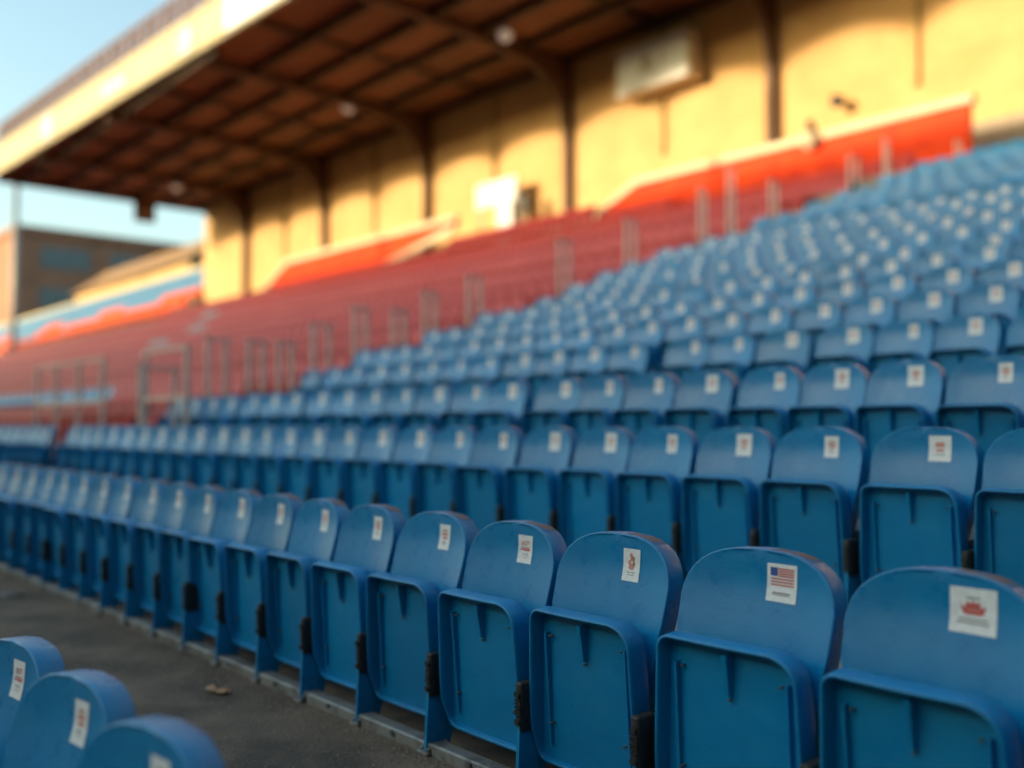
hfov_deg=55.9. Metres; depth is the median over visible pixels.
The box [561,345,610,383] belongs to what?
folding seat
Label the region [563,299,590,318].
folding seat
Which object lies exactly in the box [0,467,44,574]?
folding seat
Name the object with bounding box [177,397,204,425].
folding seat
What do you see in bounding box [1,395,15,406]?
folding seat
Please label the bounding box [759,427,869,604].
folding seat
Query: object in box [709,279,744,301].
folding seat
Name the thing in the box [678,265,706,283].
folding seat
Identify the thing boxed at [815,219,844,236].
folding seat
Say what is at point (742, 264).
folding seat
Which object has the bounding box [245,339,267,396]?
handrail
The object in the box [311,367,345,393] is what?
folding seat
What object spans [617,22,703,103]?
wall unit
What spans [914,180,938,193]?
folding seat
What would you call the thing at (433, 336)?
folding seat
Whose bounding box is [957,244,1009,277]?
folding seat
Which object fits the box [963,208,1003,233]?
folding seat
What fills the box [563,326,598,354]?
folding seat
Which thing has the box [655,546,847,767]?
folding seat
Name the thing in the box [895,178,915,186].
folding seat
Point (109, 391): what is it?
folding seat
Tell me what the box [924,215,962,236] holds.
folding seat
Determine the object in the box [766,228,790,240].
folding seat
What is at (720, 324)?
folding seat
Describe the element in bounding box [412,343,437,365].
folding seat
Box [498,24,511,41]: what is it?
roof lamp
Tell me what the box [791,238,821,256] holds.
folding seat
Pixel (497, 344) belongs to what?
folding seat
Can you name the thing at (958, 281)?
folding seat
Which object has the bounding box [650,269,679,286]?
folding seat
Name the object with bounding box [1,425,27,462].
folding seat
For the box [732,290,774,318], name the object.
folding seat
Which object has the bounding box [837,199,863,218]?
folding seat
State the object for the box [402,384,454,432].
folding seat
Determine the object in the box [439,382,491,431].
folding seat
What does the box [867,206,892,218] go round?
folding seat
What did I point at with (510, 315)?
folding seat
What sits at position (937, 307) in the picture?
folding seat
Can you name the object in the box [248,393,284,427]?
folding seat
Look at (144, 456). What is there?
folding seat
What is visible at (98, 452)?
folding seat
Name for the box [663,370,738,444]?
folding seat
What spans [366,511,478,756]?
folding seat
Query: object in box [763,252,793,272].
folding seat
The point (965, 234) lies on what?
folding seat
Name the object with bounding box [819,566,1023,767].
folding seat
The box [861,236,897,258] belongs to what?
folding seat
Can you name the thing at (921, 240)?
folding seat
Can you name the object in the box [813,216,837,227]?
folding seat
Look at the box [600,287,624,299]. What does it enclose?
folding seat
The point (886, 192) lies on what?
folding seat
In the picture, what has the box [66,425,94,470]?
folding seat
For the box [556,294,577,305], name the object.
folding seat
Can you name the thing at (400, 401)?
folding seat
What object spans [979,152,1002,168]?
folding seat
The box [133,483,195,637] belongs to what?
folding seat
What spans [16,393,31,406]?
folding seat
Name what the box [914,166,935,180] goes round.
folding seat
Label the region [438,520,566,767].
folding seat
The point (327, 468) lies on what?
folding seat
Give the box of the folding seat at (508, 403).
[474,380,531,433]
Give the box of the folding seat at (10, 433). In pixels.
[0,425,18,462]
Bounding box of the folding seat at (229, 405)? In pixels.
[206,395,241,429]
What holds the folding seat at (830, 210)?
on the terrace at (864, 182)
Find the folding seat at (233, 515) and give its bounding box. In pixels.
[188,490,261,665]
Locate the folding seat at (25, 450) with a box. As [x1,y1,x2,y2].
[21,425,44,466]
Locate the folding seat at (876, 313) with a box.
[843,295,898,333]
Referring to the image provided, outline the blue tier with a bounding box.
[0,268,203,344]
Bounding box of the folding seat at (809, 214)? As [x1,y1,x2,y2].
[791,208,817,223]
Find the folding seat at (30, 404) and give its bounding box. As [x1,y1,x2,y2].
[28,393,42,405]
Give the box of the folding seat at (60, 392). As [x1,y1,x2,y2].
[46,391,62,402]
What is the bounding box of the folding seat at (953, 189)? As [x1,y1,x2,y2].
[940,180,969,197]
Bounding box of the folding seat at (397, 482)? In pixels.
[379,426,437,522]
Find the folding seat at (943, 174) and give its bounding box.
[938,169,960,183]
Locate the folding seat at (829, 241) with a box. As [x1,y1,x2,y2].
[821,232,853,252]
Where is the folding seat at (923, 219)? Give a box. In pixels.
[912,211,944,227]
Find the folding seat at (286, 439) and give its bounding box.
[257,426,303,497]
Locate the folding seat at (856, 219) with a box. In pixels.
[844,214,873,231]
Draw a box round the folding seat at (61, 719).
[0,669,135,767]
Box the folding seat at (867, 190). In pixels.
[854,186,873,195]
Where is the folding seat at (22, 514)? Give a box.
[14,468,61,581]
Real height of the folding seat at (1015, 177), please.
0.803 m
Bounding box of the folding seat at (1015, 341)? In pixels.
[1003,312,1023,357]
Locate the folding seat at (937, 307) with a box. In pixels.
[897,288,957,329]
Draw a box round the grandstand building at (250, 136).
[0,0,1023,302]
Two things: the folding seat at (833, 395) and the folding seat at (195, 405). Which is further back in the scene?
the folding seat at (195, 405)
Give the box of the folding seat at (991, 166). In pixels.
[985,160,1009,173]
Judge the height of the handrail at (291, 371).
1.290 m
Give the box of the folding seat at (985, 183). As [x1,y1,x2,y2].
[969,174,999,192]
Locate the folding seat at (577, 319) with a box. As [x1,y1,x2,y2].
[563,311,594,332]
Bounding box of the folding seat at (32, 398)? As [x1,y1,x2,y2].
[22,393,34,405]
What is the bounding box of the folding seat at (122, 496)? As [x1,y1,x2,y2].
[86,477,142,614]
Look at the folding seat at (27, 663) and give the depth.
2.76 m
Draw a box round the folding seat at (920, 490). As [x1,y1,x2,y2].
[860,427,984,584]
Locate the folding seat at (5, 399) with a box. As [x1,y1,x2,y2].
[0,395,9,406]
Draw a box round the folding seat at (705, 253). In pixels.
[686,250,710,260]
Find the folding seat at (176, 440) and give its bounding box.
[153,426,191,483]
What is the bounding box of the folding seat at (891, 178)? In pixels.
[875,174,896,186]
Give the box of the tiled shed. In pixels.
[69,239,204,301]
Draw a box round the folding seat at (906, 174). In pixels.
[894,170,915,184]
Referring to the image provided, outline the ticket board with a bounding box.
[476,175,521,242]
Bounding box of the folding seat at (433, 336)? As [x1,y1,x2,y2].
[415,330,443,347]
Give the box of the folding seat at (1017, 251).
[1010,241,1023,258]
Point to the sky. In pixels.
(42, 41)
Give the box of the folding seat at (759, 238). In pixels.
[742,233,765,245]
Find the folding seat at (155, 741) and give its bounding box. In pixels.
[76,715,224,767]
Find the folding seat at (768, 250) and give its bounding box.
[761,242,791,260]
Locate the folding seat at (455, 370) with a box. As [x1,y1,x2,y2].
[432,357,472,390]
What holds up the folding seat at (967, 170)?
on the terrace at (864, 182)
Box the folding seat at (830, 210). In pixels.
[814,204,840,221]
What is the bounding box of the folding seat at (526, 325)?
[510,318,538,338]
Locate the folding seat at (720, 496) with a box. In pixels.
[681,427,776,571]
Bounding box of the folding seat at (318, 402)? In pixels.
[292,390,334,430]
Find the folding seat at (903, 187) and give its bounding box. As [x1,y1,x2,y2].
[889,184,913,198]
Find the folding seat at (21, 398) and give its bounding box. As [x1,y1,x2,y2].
[11,394,25,406]
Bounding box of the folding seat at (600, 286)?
[585,280,608,293]
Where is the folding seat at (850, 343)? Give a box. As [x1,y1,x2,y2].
[808,324,876,371]
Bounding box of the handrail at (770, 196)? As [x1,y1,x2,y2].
[768,179,778,217]
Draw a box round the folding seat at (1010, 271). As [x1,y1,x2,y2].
[977,258,1023,307]
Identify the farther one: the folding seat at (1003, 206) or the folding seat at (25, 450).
the folding seat at (25, 450)
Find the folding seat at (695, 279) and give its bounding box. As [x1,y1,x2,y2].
[677,275,707,292]
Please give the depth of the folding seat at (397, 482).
7.37 m
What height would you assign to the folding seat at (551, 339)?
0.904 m
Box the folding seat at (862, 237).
[853,227,887,247]
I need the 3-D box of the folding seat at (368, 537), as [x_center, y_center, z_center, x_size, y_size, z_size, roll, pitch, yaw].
[-0.697,1.012,4.386,0.335,0.904,0.491,2,-3,-42]
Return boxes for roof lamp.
[172,185,180,190]
[342,106,352,112]
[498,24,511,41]
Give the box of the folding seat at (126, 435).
[105,426,138,478]
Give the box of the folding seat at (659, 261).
[642,258,663,266]
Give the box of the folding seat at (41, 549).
[29,470,77,588]
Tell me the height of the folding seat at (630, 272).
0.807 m
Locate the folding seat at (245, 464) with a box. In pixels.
[234,426,277,490]
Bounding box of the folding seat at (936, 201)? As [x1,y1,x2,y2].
[925,196,951,209]
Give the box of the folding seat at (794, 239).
[787,232,815,248]
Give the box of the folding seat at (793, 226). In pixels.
[788,220,812,232]
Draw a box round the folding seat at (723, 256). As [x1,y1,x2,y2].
[706,252,734,269]
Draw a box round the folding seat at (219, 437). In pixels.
[193,426,234,487]
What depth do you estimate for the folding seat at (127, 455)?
11.60 m
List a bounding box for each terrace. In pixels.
[0,280,203,353]
[45,179,859,468]
[642,148,1012,757]
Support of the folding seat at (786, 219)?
on the terrace at (864, 182)
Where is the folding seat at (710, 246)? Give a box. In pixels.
[697,241,719,253]
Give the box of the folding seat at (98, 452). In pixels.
[91,426,122,474]
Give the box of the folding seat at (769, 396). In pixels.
[727,366,803,444]
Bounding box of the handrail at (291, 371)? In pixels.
[274,341,295,392]
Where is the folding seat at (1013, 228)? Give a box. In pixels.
[979,217,1023,243]
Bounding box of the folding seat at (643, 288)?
[624,283,650,296]
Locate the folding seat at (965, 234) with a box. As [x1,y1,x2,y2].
[938,224,978,248]
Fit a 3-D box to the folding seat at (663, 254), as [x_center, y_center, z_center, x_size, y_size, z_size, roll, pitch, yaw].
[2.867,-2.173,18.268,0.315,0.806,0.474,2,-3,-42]
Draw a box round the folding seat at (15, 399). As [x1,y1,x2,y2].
[6,394,19,406]
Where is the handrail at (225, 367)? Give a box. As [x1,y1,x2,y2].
[203,337,230,398]
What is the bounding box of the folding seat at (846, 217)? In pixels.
[839,211,864,223]
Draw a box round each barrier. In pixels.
[34,357,106,455]
[142,345,191,425]
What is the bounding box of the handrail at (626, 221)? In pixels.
[623,218,637,262]
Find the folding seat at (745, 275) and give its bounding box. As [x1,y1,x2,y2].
[737,266,769,284]
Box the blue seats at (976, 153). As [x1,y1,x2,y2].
[0,139,1023,463]
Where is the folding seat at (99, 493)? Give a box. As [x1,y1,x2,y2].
[65,474,118,605]
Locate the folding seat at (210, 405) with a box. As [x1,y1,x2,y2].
[189,396,222,428]
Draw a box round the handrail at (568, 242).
[556,238,571,297]
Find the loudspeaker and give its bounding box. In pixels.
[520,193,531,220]
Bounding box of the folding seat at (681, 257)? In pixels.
[663,254,685,263]
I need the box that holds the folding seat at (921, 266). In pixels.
[908,251,956,283]
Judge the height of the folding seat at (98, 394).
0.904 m
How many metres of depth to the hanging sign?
73.79 m
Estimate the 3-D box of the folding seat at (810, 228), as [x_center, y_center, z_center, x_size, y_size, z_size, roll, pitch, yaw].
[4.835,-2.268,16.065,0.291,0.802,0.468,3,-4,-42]
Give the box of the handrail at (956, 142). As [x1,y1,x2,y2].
[954,140,961,154]
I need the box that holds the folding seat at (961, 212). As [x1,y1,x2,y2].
[948,205,981,221]
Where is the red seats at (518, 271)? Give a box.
[0,153,915,447]
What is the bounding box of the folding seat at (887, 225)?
[879,217,909,232]
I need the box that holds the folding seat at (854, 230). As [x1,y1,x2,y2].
[846,222,876,237]
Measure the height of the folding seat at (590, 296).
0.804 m
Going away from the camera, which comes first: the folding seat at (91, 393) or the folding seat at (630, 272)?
the folding seat at (630, 272)
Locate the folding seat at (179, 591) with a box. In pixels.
[159,486,226,650]
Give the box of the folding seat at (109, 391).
[97,387,115,399]
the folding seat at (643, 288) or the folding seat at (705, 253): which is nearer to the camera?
the folding seat at (643, 288)
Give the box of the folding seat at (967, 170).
[961,164,984,177]
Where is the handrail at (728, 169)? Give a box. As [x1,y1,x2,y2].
[725,167,735,233]
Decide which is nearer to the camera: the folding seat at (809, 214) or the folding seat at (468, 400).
the folding seat at (468, 400)
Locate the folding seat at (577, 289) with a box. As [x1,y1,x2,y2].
[565,283,586,295]
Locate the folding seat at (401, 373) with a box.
[380,361,416,391]
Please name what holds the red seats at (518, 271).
on the red terrace at (810, 200)
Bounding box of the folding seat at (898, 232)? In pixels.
[887,221,923,243]
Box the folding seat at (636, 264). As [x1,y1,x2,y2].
[621,261,641,269]
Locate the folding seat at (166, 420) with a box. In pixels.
[157,400,182,426]
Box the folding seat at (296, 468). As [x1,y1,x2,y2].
[282,426,332,504]
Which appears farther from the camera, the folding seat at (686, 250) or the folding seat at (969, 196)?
the folding seat at (686, 250)
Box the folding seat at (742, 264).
[733,256,763,275]
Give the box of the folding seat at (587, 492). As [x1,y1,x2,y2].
[559,427,635,547]
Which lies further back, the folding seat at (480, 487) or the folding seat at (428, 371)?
the folding seat at (428, 371)
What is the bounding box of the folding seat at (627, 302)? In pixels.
[616,292,645,312]
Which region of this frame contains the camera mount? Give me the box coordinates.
[800,119,820,150]
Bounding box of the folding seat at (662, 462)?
[616,427,699,584]
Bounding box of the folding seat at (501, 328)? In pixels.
[484,321,512,340]
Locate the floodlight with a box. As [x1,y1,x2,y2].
[830,94,848,107]
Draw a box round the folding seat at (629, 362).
[599,342,651,384]
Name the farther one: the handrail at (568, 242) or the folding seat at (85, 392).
the folding seat at (85, 392)
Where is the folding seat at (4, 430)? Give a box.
[0,425,10,440]
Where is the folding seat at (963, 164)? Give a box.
[956,157,979,172]
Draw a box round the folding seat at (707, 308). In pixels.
[694,295,733,321]
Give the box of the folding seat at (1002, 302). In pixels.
[957,282,1022,354]
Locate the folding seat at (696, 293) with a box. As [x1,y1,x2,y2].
[675,283,709,305]
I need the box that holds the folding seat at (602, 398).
[567,375,628,439]
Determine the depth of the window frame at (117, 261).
187.40 m
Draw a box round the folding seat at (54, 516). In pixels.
[43,472,97,596]
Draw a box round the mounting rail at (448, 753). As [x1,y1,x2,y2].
[0,563,509,767]
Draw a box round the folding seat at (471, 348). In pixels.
[450,338,484,360]
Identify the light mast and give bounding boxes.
[9,185,19,351]
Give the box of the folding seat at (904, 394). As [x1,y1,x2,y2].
[855,359,947,483]
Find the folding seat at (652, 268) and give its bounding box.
[637,263,660,275]
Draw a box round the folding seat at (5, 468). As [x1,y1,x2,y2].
[0,463,13,493]
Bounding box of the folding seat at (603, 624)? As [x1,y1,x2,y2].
[529,531,682,767]
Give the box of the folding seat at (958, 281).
[919,265,976,301]
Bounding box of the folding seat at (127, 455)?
[119,426,154,477]
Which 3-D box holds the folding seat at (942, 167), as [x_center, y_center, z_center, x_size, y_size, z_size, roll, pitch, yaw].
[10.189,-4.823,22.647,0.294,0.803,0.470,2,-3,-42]
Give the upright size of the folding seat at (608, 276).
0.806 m
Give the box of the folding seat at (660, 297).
[644,288,676,309]
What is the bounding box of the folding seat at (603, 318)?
[592,308,626,331]
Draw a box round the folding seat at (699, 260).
[680,256,708,272]
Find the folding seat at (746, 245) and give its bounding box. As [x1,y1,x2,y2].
[734,242,759,254]
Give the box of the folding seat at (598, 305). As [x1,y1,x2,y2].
[589,296,617,315]
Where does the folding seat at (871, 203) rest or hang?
on the terrace at (864, 182)
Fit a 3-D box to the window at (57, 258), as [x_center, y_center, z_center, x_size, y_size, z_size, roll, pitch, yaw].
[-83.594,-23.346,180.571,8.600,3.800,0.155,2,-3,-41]
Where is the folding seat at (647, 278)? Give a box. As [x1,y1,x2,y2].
[625,273,654,290]
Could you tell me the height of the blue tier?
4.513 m
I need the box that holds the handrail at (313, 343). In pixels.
[309,323,332,370]
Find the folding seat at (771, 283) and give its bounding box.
[743,274,780,294]
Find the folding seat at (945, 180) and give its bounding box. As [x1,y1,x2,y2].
[939,175,963,188]
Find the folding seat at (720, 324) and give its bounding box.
[702,310,748,342]
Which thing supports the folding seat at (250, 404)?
on the terrace at (864, 182)
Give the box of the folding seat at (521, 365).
[492,351,538,386]
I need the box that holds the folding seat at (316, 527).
[265,499,349,703]
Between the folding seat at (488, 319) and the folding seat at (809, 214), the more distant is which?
the folding seat at (809, 214)
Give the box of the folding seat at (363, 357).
[345,349,374,369]
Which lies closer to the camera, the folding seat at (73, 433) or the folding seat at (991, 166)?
the folding seat at (73, 433)
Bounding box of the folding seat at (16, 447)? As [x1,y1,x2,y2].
[11,425,36,464]
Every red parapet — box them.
[263,215,460,288]
[596,93,976,213]
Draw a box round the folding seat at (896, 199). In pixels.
[886,190,914,208]
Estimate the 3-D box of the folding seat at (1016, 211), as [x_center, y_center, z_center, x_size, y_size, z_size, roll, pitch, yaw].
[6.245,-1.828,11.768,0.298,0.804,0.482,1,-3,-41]
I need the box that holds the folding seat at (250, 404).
[228,394,263,428]
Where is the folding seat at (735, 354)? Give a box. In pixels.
[700,333,758,406]
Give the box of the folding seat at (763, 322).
[745,305,794,343]
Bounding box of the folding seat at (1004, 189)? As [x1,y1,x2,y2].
[988,184,1016,197]
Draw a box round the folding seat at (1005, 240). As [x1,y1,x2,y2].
[966,232,1013,254]
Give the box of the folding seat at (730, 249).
[709,246,734,259]
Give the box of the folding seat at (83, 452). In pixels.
[76,425,107,472]
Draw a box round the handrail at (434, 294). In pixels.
[421,291,438,335]
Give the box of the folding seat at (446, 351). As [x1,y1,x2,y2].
[434,340,459,363]
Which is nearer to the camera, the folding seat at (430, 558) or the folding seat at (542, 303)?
the folding seat at (430, 558)
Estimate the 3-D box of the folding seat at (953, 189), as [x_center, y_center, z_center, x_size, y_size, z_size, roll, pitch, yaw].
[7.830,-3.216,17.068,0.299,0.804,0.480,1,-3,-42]
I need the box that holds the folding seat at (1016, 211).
[1004,203,1023,223]
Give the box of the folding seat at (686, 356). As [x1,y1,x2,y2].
[656,337,712,381]
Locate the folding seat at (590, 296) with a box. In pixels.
[577,290,600,303]
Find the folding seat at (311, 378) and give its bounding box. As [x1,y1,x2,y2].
[294,369,322,396]
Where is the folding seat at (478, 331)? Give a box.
[460,324,488,344]
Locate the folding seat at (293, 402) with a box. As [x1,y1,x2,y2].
[268,391,308,429]
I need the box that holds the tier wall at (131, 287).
[0,265,203,326]
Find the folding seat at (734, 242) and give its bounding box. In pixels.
[719,237,741,248]
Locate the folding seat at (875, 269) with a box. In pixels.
[862,257,908,287]
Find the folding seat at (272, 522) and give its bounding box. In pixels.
[224,494,302,683]
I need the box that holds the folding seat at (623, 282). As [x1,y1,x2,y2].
[608,277,631,289]
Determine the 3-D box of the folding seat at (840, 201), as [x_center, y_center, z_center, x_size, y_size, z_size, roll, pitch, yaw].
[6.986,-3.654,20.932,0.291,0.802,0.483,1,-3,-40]
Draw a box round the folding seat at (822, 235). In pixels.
[816,227,845,242]
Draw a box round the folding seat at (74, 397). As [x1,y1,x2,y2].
[66,389,83,401]
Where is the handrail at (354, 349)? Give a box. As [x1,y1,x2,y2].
[351,306,369,363]
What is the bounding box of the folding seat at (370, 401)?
[340,387,388,432]
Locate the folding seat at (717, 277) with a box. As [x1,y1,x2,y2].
[707,271,737,288]
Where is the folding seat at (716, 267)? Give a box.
[706,261,734,279]
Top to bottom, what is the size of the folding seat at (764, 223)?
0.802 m
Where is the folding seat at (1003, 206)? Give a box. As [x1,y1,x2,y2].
[985,199,1019,215]
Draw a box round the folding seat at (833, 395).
[786,363,870,433]
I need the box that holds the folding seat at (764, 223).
[750,216,772,231]
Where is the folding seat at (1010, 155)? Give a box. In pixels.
[1003,147,1023,162]
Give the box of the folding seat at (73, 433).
[54,425,82,469]
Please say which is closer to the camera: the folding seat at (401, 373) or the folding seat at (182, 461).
the folding seat at (182, 461)
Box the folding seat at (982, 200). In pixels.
[970,191,1004,208]
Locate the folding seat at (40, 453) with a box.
[30,425,55,468]
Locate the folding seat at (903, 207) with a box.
[895,201,920,212]
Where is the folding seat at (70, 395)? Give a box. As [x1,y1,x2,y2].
[60,390,75,401]
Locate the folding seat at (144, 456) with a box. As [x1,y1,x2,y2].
[136,426,172,481]
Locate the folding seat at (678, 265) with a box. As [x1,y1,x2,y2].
[655,260,683,276]
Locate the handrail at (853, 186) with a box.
[847,154,859,192]
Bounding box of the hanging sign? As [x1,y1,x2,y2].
[133,199,155,223]
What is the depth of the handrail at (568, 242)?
17.52 m
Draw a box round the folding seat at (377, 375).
[354,364,391,391]
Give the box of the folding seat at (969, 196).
[956,190,982,204]
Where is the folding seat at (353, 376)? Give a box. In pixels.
[333,365,367,393]
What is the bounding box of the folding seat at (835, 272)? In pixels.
[816,263,862,292]
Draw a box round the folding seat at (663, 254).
[655,248,675,259]
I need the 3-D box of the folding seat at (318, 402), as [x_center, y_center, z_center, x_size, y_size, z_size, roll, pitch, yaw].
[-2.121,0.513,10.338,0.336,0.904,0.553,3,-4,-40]
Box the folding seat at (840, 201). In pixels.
[825,197,845,206]
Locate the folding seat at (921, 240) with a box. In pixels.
[898,230,937,253]
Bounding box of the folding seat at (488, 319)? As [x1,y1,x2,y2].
[474,312,496,326]
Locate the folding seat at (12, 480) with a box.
[0,465,28,563]
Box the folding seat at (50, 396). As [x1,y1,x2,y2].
[40,391,54,402]
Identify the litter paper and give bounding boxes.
[1,591,24,595]
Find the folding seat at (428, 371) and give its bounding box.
[403,359,444,391]
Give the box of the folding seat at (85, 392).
[74,389,89,400]
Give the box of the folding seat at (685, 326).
[657,314,706,366]
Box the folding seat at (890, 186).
[874,182,894,191]
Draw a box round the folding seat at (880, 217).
[874,209,903,226]
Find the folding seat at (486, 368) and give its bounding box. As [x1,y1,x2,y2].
[461,354,503,386]
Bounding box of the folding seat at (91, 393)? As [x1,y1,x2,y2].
[81,388,97,400]
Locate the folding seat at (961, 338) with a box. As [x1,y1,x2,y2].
[928,313,1004,378]
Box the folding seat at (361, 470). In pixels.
[344,426,399,511]
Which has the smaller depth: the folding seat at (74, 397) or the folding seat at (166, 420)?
the folding seat at (166, 420)
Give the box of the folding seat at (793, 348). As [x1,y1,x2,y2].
[747,328,814,375]
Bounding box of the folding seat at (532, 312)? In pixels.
[513,306,541,324]
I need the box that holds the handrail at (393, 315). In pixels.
[389,309,407,348]
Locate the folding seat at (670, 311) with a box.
[658,299,695,324]
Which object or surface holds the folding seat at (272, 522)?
on the mounting rail at (448, 753)
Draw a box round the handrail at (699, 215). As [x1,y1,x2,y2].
[697,187,707,246]
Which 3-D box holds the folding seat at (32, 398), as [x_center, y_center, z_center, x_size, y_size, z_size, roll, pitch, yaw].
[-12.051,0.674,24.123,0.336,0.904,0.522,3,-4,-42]
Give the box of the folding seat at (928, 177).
[914,174,937,186]
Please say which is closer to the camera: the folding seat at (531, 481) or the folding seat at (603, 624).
the folding seat at (603, 624)
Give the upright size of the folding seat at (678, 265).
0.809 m
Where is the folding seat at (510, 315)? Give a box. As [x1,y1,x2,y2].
[489,309,518,327]
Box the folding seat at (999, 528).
[974,428,1023,586]
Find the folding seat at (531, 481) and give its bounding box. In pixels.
[504,426,578,531]
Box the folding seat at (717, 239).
[702,236,721,243]
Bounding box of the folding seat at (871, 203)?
[861,195,888,213]
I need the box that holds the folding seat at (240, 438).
[215,426,256,492]
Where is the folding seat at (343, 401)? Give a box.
[318,389,360,430]
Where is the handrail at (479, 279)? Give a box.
[465,276,483,328]
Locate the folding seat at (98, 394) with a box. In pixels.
[88,387,106,400]
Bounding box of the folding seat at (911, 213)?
[903,203,935,220]
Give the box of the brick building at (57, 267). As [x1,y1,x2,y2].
[0,224,185,324]
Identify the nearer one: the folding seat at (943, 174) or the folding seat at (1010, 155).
the folding seat at (943, 174)
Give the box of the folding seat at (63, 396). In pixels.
[53,390,68,402]
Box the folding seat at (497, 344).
[473,335,510,361]
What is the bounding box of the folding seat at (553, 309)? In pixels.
[538,303,564,321]
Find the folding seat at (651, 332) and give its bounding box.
[628,318,667,372]
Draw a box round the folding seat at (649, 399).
[612,372,679,437]
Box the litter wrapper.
[201,685,231,693]
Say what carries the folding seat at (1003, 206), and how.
on the terrace at (864, 182)
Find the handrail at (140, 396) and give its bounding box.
[135,365,179,427]
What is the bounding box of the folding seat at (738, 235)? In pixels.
[722,232,742,240]
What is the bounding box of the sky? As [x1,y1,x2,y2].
[0,0,204,244]
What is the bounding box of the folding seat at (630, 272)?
[616,267,637,278]
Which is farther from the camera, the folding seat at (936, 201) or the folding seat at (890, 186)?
the folding seat at (890, 186)
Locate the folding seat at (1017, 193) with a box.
[1005,186,1023,202]
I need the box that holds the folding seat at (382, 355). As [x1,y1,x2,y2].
[365,347,394,369]
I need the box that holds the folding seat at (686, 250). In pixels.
[675,244,696,257]
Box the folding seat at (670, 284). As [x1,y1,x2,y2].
[650,279,678,291]
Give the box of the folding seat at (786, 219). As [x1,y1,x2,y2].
[769,212,794,227]
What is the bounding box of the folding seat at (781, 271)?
[770,262,804,281]
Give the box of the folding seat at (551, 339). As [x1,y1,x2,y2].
[531,329,567,355]
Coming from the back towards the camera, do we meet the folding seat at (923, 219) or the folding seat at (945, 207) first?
the folding seat at (945, 207)
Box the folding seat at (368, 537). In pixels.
[311,504,405,726]
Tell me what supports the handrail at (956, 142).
on the terrace at (864, 182)
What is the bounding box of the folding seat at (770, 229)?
[765,225,788,236]
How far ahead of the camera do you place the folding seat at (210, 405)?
12.43 m
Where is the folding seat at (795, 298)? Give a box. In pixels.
[773,284,818,315]
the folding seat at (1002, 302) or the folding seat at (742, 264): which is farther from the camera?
the folding seat at (742, 264)
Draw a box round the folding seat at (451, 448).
[415,426,478,514]
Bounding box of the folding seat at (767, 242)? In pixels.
[760,237,787,251]
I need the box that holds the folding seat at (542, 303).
[534,297,555,308]
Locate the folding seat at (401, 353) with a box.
[389,345,415,367]
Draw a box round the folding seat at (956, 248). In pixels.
[922,239,965,261]
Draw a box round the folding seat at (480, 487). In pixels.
[454,426,524,532]
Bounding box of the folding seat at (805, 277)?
[774,269,819,296]
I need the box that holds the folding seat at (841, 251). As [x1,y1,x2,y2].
[826,242,860,261]
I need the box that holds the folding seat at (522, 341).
[500,332,538,363]
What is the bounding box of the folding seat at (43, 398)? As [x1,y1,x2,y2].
[32,392,49,405]
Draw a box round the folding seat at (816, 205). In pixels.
[804,201,824,211]
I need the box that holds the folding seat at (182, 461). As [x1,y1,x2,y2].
[171,426,211,483]
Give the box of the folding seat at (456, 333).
[441,327,465,342]
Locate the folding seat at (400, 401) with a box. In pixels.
[371,386,419,433]
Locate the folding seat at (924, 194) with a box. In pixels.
[913,185,941,203]
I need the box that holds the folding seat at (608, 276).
[595,271,616,283]
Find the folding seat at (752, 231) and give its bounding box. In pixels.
[742,229,765,240]
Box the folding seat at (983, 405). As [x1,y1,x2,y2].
[935,355,1023,489]
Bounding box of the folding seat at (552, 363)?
[526,348,572,409]
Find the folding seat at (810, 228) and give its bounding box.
[787,224,817,241]
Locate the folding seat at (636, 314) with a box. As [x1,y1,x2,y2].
[624,304,659,326]
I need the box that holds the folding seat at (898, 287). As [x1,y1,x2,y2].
[866,273,919,304]
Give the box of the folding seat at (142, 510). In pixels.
[108,480,168,624]
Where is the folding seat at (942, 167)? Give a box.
[935,162,957,175]
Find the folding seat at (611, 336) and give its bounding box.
[596,322,631,351]
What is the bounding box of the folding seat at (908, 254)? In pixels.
[880,245,920,264]
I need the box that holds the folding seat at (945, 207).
[936,198,968,215]
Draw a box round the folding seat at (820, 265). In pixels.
[805,256,840,274]
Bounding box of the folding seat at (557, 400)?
[522,377,584,438]
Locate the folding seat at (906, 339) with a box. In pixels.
[867,318,936,375]
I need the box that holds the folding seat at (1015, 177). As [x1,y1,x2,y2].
[1000,169,1023,186]
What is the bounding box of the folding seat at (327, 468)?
[311,426,364,501]
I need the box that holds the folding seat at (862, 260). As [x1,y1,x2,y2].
[841,251,878,277]
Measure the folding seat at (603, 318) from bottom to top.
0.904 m
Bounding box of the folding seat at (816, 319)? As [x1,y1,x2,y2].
[793,300,844,356]
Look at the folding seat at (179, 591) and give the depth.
5.77 m
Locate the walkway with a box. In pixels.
[0,562,559,767]
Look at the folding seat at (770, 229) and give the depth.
17.93 m
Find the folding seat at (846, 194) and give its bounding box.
[834,190,853,200]
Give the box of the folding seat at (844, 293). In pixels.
[818,279,866,309]
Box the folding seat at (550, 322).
[536,315,565,336]
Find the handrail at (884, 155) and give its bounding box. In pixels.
[882,138,889,174]
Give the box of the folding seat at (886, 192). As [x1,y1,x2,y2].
[868,189,890,197]
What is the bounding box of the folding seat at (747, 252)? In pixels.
[733,247,761,264]
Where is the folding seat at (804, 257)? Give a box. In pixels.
[793,247,826,267]
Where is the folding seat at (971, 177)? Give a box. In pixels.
[964,170,989,189]
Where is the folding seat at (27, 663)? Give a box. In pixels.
[0,635,64,764]

